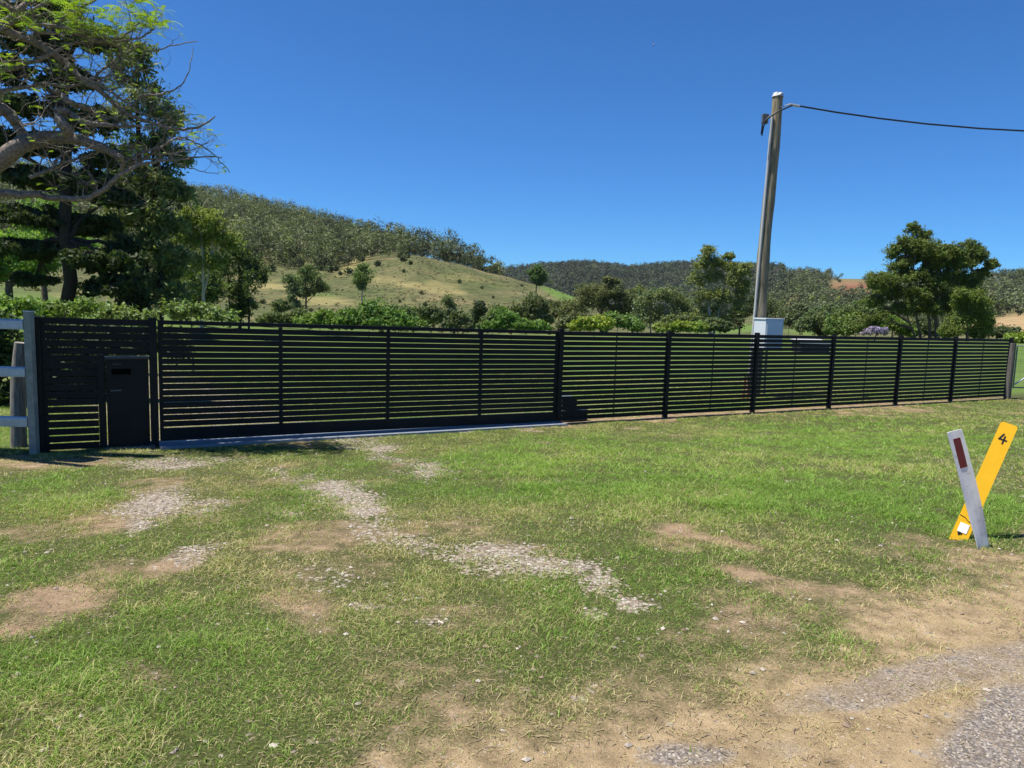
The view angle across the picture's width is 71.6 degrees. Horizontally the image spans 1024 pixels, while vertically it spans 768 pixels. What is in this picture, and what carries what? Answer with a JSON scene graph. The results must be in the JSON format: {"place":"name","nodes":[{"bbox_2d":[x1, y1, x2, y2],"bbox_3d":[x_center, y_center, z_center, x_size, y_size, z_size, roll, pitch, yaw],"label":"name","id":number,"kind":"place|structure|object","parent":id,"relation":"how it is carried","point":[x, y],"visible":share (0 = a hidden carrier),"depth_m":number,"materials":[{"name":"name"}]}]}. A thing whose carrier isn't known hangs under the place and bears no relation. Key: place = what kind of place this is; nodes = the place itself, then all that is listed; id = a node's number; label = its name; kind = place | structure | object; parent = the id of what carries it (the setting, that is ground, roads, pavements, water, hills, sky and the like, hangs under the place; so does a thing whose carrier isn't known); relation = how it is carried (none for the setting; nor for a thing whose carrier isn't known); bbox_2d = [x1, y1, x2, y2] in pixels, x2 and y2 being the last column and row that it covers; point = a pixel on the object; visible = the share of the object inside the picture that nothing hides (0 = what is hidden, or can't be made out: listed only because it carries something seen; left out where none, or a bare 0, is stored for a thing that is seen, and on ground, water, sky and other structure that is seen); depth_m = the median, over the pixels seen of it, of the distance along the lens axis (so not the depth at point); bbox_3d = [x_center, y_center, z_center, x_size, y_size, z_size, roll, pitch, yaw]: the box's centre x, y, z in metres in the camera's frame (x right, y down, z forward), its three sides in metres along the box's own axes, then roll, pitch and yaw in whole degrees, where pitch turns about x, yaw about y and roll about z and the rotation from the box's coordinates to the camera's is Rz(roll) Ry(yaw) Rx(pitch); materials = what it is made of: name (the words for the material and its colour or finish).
{"place":"outdoors","nodes":[
{"label":"outdoors","id":0,"kind":"place"},
{"bbox_2d":[0,215,1023,767],"bbox_3d":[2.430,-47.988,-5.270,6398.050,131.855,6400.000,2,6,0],"label":"ground","id":1,"kind":"structure","parent":0,"point":[996,739],"depth_m":3.90,"materials":[{"name":"green plant"}]},
{"bbox_2d":[0,309,26,405],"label":"shrub","id":2,"kind":"object","parent":1,"relation":"on","point":[7,339],"visible":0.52,"depth_m":13.37,"materials":[{"name":"green plant"}]},
{"bbox_2d":[10,342,27,447],"bbox_3d":[-6.740,0.244,9.710,0.280,1.645,0.203,2,6,0],"label":"timber post","id":3,"kind":"object","parent":1,"relation":"on","point":[18,435],"visible":0.62,"depth_m":9.64,"materials":[{"name":"grey wood"}]},
{"bbox_2d":[0,311,39,454],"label":"rail fence","id":4,"kind":"object","parent":1,"relation":"on","point":[28,371],"visible":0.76,"depth_m":9.19,"materials":[{"name":"paint"}]},
{"bbox_2d":[0,292,51,318],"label":"shrub","id":5,"kind":"object","parent":1,"relation":"on","point":[17,306],"visible":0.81,"depth_m":16.89,"materials":[{"name":"green plant"}]},
{"bbox_2d":[0,227,61,300],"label":"broadleaf tree","id":6,"kind":"object","parent":1,"relation":"on","point":[10,264],"visible":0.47,"depth_m":50.95,"materials":[{"name":"green plant"}]},
{"bbox_2d":[11,192,101,300],"bbox_3d":[-36.604,-11.062,57.263,7.305,9.140,4.856,2,6,0],"label":"broadleaf tree","id":7,"kind":"object","parent":1,"relation":"on","point":[44,293],"visible":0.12,"depth_m":56.52,"materials":[{"name":"green plant"}]},
{"bbox_2d":[20,292,105,318],"bbox_3d":[-12.002,-1.266,18.955,2.020,2.431,1.202,2,6,0],"label":"shrub","id":8,"kind":"object","parent":1,"relation":"on","point":[78,306],"visible":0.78,"depth_m":18.85,"materials":[{"name":"green plant"}]},
{"bbox_2d":[0,0,155,317],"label":"conifer tree","id":9,"kind":"object","parent":1,"relation":"on","point":[123,253],"visible":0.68,"depth_m":38.70,"materials":[{"name":"green plant"}]},
{"bbox_2d":[34,316,158,452],"bbox_3d":[-5.656,0.121,9.703,1.474,2.067,0.108,-2,7,-30],"label":"slat fence","id":10,"kind":"object","parent":1,"relation":"on","point":[43,381],"visible":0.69,"depth_m":9.58,"materials":[{"name":"black metal"}]},
{"bbox_2d":[0,0,229,212],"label":"poinciana tree","id":11,"kind":"object","parent":1,"relation":"on","point":[21,143],"visible":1,"depth_m":9.26,"materials":[{"name":"green plant"}]},
{"bbox_2d":[41,314,192,399],"bbox_3d":[-8.298,-0.451,14.553,3.402,1.906,1.587,2,6,0],"label":"shrub","id":12,"kind":"object","parent":1,"relation":"on","point":[98,354],"visible":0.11,"depth_m":14.36,"materials":[{"name":"green plant"}]},
{"bbox_2d":[84,297,159,326],"bbox_3d":[-11.018,-1.270,19.967,2.287,2.312,1.285,2,6,0],"label":"shrub","id":13,"kind":"object","parent":1,"relation":"on","point":[113,311],"visible":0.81,"depth_m":19.75,"materials":[{"name":"green plant"}]},
{"bbox_2d":[104,356,155,449],"bbox_3d":[-5.385,0.297,9.985,0.618,1.362,0.460,-2,7,-30],"label":"parcel box","id":14,"kind":"object","parent":1,"relation":"on","point":[128,407],"visible":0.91,"depth_m":9.84,"materials":[{"name":"metal"}]},
{"bbox_2d":[109,379,147,444],"bbox_3d":[-5.317,0.382,9.849,0.458,0.908,0.016,-2,7,-30],"label":"door","id":15,"kind":"structure","parent":14,"relation":"in","point":[127,397],"depth_m":9.85,"materials":[{"name":"black metal"}]},
{"bbox_2d":[92,35,209,326],"bbox_3d":[-23.372,-12.658,44.970,7.398,18.490,5.598,2,6,0],"label":"she oak tree","id":16,"kind":"object","parent":1,"relation":"on","point":[159,283],"visible":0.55,"depth_m":44.67,"materials":[{"name":"green plant"}]},
{"bbox_2d":[157,262,234,320],"bbox_3d":[-27.968,-8.188,61.488,7.458,6.464,4.827,4,7,16],"label":"gum tree","id":17,"kind":"object","parent":1,"relation":"on","point":[214,283],"visible":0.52,"depth_m":60.93,"materials":[{"name":"green plant"}]},
{"bbox_2d":[158,298,243,370],"bbox_3d":[-9.111,-1.322,20.854,2.399,2.361,1.230,2,6,0],"label":"shrub","id":18,"kind":"object","parent":1,"relation":"on","point":[176,311],"visible":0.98,"depth_m":20.63,"materials":[{"name":"green plant"}]},
{"bbox_2d":[163,204,249,327],"bbox_3d":[-23.890,-9.079,55.543,6.864,9.681,4.475,2,6,0],"label":"gum tree","id":19,"kind":"object","parent":1,"relation":"on","point":[202,238],"visible":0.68,"depth_m":54.92,"materials":[{"name":"green plant"}]},
{"bbox_2d":[217,237,272,328],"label":"gum tree","id":20,"kind":"object","parent":1,"relation":"on","point":[251,270],"visible":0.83,"depth_m":65.06,"materials":[{"name":"green plant"}]},
{"bbox_2d":[0,157,505,274],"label":"hill forest","id":21,"kind":"object","parent":1,"relation":"on","point":[276,227],"visible":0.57,"depth_m":315.10,"materials":[{"name":"green plant"}]},
{"bbox_2d":[268,264,276,271],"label":"shrub","id":22,"kind":"object","parent":1,"relation":"on","point":[273,267],"visible":0.81,"depth_m":254.64,"materials":[{"name":"green plant"}]},
{"bbox_2d":[269,298,295,312],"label":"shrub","id":23,"kind":"object","parent":1,"relation":"on","point":[281,305],"visible":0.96,"depth_m":94.92,"materials":[{"name":"green plant"}]},
{"bbox_2d":[253,308,312,323],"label":"shrub","id":24,"kind":"object","parent":1,"relation":"on","point":[275,316],"visible":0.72,"depth_m":77.35,"materials":[{"name":"green plant"}]},
{"bbox_2d":[280,273,306,308],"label":"gum tree","id":25,"kind":"object","parent":1,"relation":"on","point":[292,287],"visible":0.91,"depth_m":116.56,"materials":[{"name":"green plant"}]},
{"bbox_2d":[0,254,607,334],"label":"hillside scrub","id":26,"kind":"object","parent":1,"relation":"on","point":[62,279],"visible":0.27,"depth_m":200.45,"materials":[{"name":"green plant"}]},
{"bbox_2d":[282,264,330,308],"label":"gum tree","id":27,"kind":"object","parent":1,"relation":"on","point":[308,275],"visible":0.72,"depth_m":118.34,"materials":[{"name":"green plant"}]},
{"bbox_2d":[292,308,346,329],"bbox_3d":[-16.212,-5.180,59.806,4.772,2.510,2.564,2,6,0],"label":"shrub","id":28,"kind":"object","parent":1,"relation":"on","point":[322,316],"visible":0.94,"depth_m":59.16,"materials":[{"name":"green plant"}]},
{"bbox_2d":[323,264,334,271],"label":"shrub","id":29,"kind":"object","parent":1,"relation":"on","point":[329,268],"visible":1,"depth_m":266.77,"materials":[{"name":"green plant"}]},
{"bbox_2d":[344,267,352,273],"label":"shrub","id":30,"kind":"object","parent":1,"relation":"on","point":[348,270],"visible":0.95,"depth_m":259.13,"materials":[{"name":"green plant"}]},
{"bbox_2d":[159,421,567,449],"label":"gate track","id":31,"kind":"structure","parent":1,"relation":"on","point":[195,443],"depth_m":11.20,"materials":[{"name":"concrete"}]},
{"bbox_2d":[157,320,558,440],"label":"sliding gate","id":32,"kind":"structure","parent":31,"relation":"on","point":[498,377],"depth_m":11.36,"materials":[{"name":"metal"}]},
{"bbox_2d":[350,262,377,302],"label":"gum tree","id":33,"kind":"object","parent":1,"relation":"on","point":[361,279],"visible":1,"depth_m":138.29,"materials":[{"name":"green plant"}]},
{"bbox_2d":[332,295,415,336],"bbox_3d":[-12.280,-5.909,62.107,8.018,3.934,5.028,2,6,0],"label":"shrub","id":34,"kind":"object","parent":1,"relation":"on","point":[368,312],"visible":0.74,"depth_m":61.06,"materials":[{"name":"green plant"}]},
{"bbox_2d":[374,260,381,265],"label":"shrub","id":35,"kind":"object","parent":1,"relation":"on","point":[378,263],"visible":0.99,"depth_m":259.76,"materials":[{"name":"green plant"}]},
{"bbox_2d":[400,255,407,261],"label":"shrub","id":36,"kind":"object","parent":1,"relation":"on","point":[403,258],"visible":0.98,"depth_m":258.53,"materials":[{"name":"green plant"}]},
{"bbox_2d":[384,302,443,331],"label":"shrub","id":37,"kind":"object","parent":1,"relation":"on","point":[409,311],"visible":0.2,"depth_m":86.96,"materials":[{"name":"green plant"}]},
{"bbox_2d":[408,314,430,331],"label":"shrub","id":38,"kind":"object","parent":1,"relation":"on","point":[421,323],"visible":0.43,"depth_m":65.70,"materials":[{"name":"green plant"}]},
{"bbox_2d":[415,305,475,333],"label":"shrub","id":39,"kind":"object","parent":1,"relation":"on","point":[458,318],"visible":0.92,"depth_m":79.34,"materials":[{"name":"green plant"}]},
{"bbox_2d":[439,294,461,320],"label":"gum tree","id":40,"kind":"object","parent":1,"relation":"on","point":[449,301],"visible":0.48,"depth_m":108.94,"materials":[{"name":"green plant"}]},
{"bbox_2d":[470,300,487,333],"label":"tree","id":41,"kind":"object","parent":1,"relation":"on","point":[479,309],"visible":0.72,"depth_m":90.96,"materials":[{"name":"green plant"}]},
{"bbox_2d":[475,303,507,333],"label":"shrub","id":42,"kind":"object","parent":1,"relation":"on","point":[487,317],"visible":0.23,"depth_m":83.35,"materials":[{"name":"green plant"}]},
{"bbox_2d":[4,428,1023,761],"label":"gravel","id":43,"kind":"structure","parent":1,"relation":"on","point":[844,724],"depth_m":5.05,"materials":[{"name":"grey gravel"}]},
{"bbox_2d":[480,306,552,334],"bbox_3d":[0.352,-4.819,57.846,6.045,2.993,3.172,2,6,0],"label":"shrub","id":44,"kind":"object","parent":1,"relation":"on","point":[504,319],"visible":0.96,"depth_m":57.15,"materials":[{"name":"green plant"}]},
{"bbox_2d":[492,290,555,333],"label":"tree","id":45,"kind":"object","parent":1,"relation":"on","point":[532,306],"visible":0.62,"depth_m":83.60,"materials":[{"name":"green plant"}]},
{"bbox_2d":[526,264,551,293],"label":"gum tree","id":46,"kind":"object","parent":1,"relation":"on","point":[537,274],"visible":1,"depth_m":187.22,"materials":[{"name":"green plant"}]},
{"bbox_2d":[548,299,564,329],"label":"shrub","id":47,"kind":"object","parent":1,"relation":"on","point":[553,305],"visible":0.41,"depth_m":118.72,"materials":[{"name":"green plant"}]},
{"bbox_2d":[561,395,586,421],"bbox_3d":[1.150,0.483,13.941,0.610,0.495,0.310,-2,7,-30],"label":"gate motor","id":48,"kind":"object","parent":1,"relation":"on","point":[572,415],"visible":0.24,"depth_m":13.79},
{"bbox_2d":[554,310,609,331],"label":"shrub","id":49,"kind":"object","parent":1,"relation":"on","point":[561,323],"visible":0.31,"depth_m":94.50,"materials":[{"name":"green plant"}]},
{"bbox_2d":[566,313,615,331],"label":"shrub","id":50,"kind":"object","parent":1,"relation":"on","point":[590,323],"visible":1,"depth_m":59.27,"materials":[{"name":"green plant"}]},
{"bbox_2d":[557,275,642,331],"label":"gum tree","id":51,"kind":"object","parent":1,"relation":"on","point":[610,291],"visible":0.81,"depth_m":103.76,"materials":[{"name":"green plant"}]},
{"bbox_2d":[603,310,645,332],"bbox_3d":[9.723,-5.048,61.768,4.139,2.723,2.500,2,6,0],"label":"shrub","id":52,"kind":"object","parent":1,"relation":"on","point":[629,322],"visible":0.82,"depth_m":61.54,"materials":[{"name":"green plant"}]},
{"bbox_2d":[622,283,646,332],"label":"gum tree","id":53,"kind":"object","parent":1,"relation":"on","point":[639,287],"visible":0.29,"depth_m":118.58,"materials":[{"name":"green plant"}]},
{"bbox_2d":[483,257,790,319],"bbox_3d":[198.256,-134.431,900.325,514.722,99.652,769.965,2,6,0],"label":"hill forest","id":54,"kind":"object","parent":1,"relation":"on","point":[658,275],"visible":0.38,"depth_m":977.89,"materials":[{"name":"green plant"}]},
{"bbox_2d":[629,283,699,332],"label":"gum tree","id":55,"kind":"object","parent":1,"relation":"on","point":[679,302],"visible":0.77,"depth_m":96.62,"materials":[{"name":"green plant"}]},
{"bbox_2d":[652,319,709,333],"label":"shrub","id":56,"kind":"object","parent":1,"relation":"on","point":[678,325],"visible":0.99,"depth_m":61.19,"materials":[{"name":"green plant"}]},
{"bbox_2d":[659,312,710,337],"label":"shrub","id":57,"kind":"object","parent":1,"relation":"on","point":[670,318],"visible":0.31,"depth_m":83.27,"materials":[{"name":"green plant"}]},
{"bbox_2d":[682,244,755,333],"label":"gum tree","id":58,"kind":"object","parent":1,"relation":"on","point":[707,260],"visible":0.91,"depth_m":90.65,"materials":[{"name":"green plant"}]},
{"bbox_2d":[700,317,737,337],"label":"shrub","id":59,"kind":"object","parent":1,"relation":"on","point":[720,325],"visible":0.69,"depth_m":85.08,"materials":[{"name":"green plant"}]},
{"bbox_2d":[726,293,754,333],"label":"gum tree","id":60,"kind":"object","parent":1,"relation":"on","point":[738,320],"visible":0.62,"depth_m":109.03,"materials":[{"name":"green plant"}]},
{"bbox_2d":[753,318,784,393],"bbox_3d":[7.012,-0.676,19.578,0.762,2.272,0.349,0,7,-18],"label":"meter box","id":61,"kind":"object","parent":1,"relation":"on","point":[768,326],"visible":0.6,"depth_m":19.36,"materials":[{"name":"white metal"}]},
{"bbox_2d":[766,321,782,347],"bbox_3d":[7.153,-1.322,19.368,0.504,0.754,0.012,0,7,-18],"label":"door","id":62,"kind":"structure","parent":61,"relation":"in","point":[773,328],"depth_m":19.34,"materials":[{"name":"grey metal"}]},
{"bbox_2d":[746,92,799,393],"bbox_3d":[7.122,-3.537,19.657,1.034,8.758,0.481,2,6,0],"label":"power pole","id":63,"kind":"object","parent":1,"relation":"on","point":[763,257],"visible":0.84,"depth_m":19.43,"materials":[{"name":"wood"}]},
{"bbox_2d":[800,105,1023,131],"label":"service cable","id":64,"kind":"object","parent":63,"relation":"attached to","point":[911,121],"visible":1,"depth_m":19.35,"materials":[{"name":"black rubber"}]},
{"bbox_2d":[766,292,789,317],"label":"gum tree","id":65,"kind":"object","parent":1,"relation":"on","point":[780,304],"visible":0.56,"depth_m":123.14,"materials":[{"name":"green plant"}]},
{"bbox_2d":[556,329,1013,421],"bbox_3d":[7.941,-0.181,17.450,16.339,2.177,0.103,-2,7,-30],"label":"slat fence","id":66,"kind":"object","parent":1,"relation":"on","point":[754,381],"visible":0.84,"depth_m":16.03,"materials":[{"name":"black metal"}]},
{"bbox_2d":[774,302,808,332],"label":"shrub","id":67,"kind":"object","parent":1,"relation":"on","point":[795,313],"visible":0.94,"depth_m":113.57,"materials":[{"name":"green plant"}]},
{"bbox_2d":[792,339,830,351],"bbox_3d":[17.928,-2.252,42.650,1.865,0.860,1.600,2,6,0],"label":"field shed","id":68,"kind":"structure","parent":1,"relation":"on","point":[810,347],"depth_m":41.98,"materials":[{"name":"grey metal"}]},
{"bbox_2d":[791,301,842,335],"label":"shrub","id":69,"kind":"object","parent":1,"relation":"on","point":[815,325],"visible":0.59,"depth_m":99.00,"materials":[{"name":"green plant"}]},
{"bbox_2d":[821,311,870,339],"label":"shrub","id":70,"kind":"object","parent":1,"relation":"on","point":[842,326],"visible":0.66,"depth_m":74.14,"materials":[{"name":"green plant"}]},
{"bbox_2d":[828,300,891,335],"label":"shrub","id":71,"kind":"object","parent":1,"relation":"on","point":[848,308],"visible":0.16,"depth_m":91.09,"materials":[{"name":"green plant"}]},
{"bbox_2d":[859,326,888,340],"bbox_3d":[29.564,-4.035,57.849,2.230,1.448,1.488,2,6,0],"label":"jacaranda tree","id":72,"kind":"object","parent":1,"relation":"on","point":[872,330],"visible":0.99,"depth_m":57.55,"materials":[{"name":"purple plant"}]},
{"bbox_2d":[766,266,1023,327],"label":"hill forest","id":73,"kind":"object","parent":1,"relation":"on","point":[999,289],"visible":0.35,"depth_m":509.52,"materials":[{"name":"green plant"}]},
{"bbox_2d":[880,314,922,336],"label":"shrub","id":74,"kind":"object","parent":1,"relation":"on","point":[903,331],"visible":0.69,"depth_m":77.14,"materials":[{"name":"green plant"}]},
{"bbox_2d":[893,316,940,337],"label":"shrub","id":75,"kind":"object","parent":1,"relation":"on","point":[923,323],"visible":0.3,"depth_m":93.41,"materials":[{"name":"green plant"}]},
{"bbox_2d":[852,220,1000,340],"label":"fig tree","id":76,"kind":"object","parent":1,"relation":"on","point":[944,264],"visible":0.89,"depth_m":70.37,"materials":[{"name":"green plant"}]},
{"bbox_2d":[947,429,988,548],"bbox_3d":[3.259,0.787,5.057,0.388,0.934,0.060,2,6,0],"label":"guide post","id":77,"kind":"object","parent":1,"relation":"on","point":[963,464],"visible":0.99,"depth_m":5.06,"materials":[{"name":"plastic"}]},
{"bbox_2d":[936,285,1000,341],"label":"broadleaf tree","id":78,"kind":"object","parent":1,"relation":"on","point":[967,303],"visible":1,"depth_m":65.03,"materials":[{"name":"green plant"}]},
{"bbox_2d":[949,422,1017,540],"bbox_3d":[3.509,0.777,5.309,0.491,0.990,0.085,0,6,-15],"label":"marker post","id":79,"kind":"object","parent":1,"relation":"on","point":[995,456],"visible":0.86,"depth_m":5.31,"materials":[{"name":"yellow plastic"}]},
{"bbox_2d":[989,324,1022,338],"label":"shrub","id":80,"kind":"object","parent":1,"relation":"on","point":[1001,330],"visible":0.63,"depth_m":88.52,"materials":[{"name":"green plant"}]},
{"bbox_2d":[1004,343,1016,399],"bbox_3d":[14.770,-0.276,21.071,0.169,1.873,0.172,-2,7,-29],"label":"strainer post","id":81,"kind":"object","parent":1,"relation":"on","point":[1009,374],"visible":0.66,"depth_m":21.00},
{"bbox_2d":[1012,345,1023,387],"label":"farm gate","id":82,"kind":"structure","parent":81,"relation":"attached to","point":[1015,370],"depth_m":21.05,"materials":[{"name":"metal"}]},
{"bbox_2d":[1003,329,1023,343],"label":"shrub","id":83,"kind":"object","parent":1,"relation":"on","point":[1018,337],"visible":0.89,"depth_m":49.60,"materials":[{"name":"green plant"}]},
{"bbox_2d":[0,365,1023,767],"bbox_3d":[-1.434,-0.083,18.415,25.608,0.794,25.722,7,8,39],"label":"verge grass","id":84,"kind":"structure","parent":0,"point":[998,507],"depth_m":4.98,"materials":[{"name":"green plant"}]},
{"bbox_2d":[0,0,1023,278],"label":"sky","id":85,"kind":"structure","parent":0,"point":[533,131],"materials":[{"name":"blue"}]}
]}

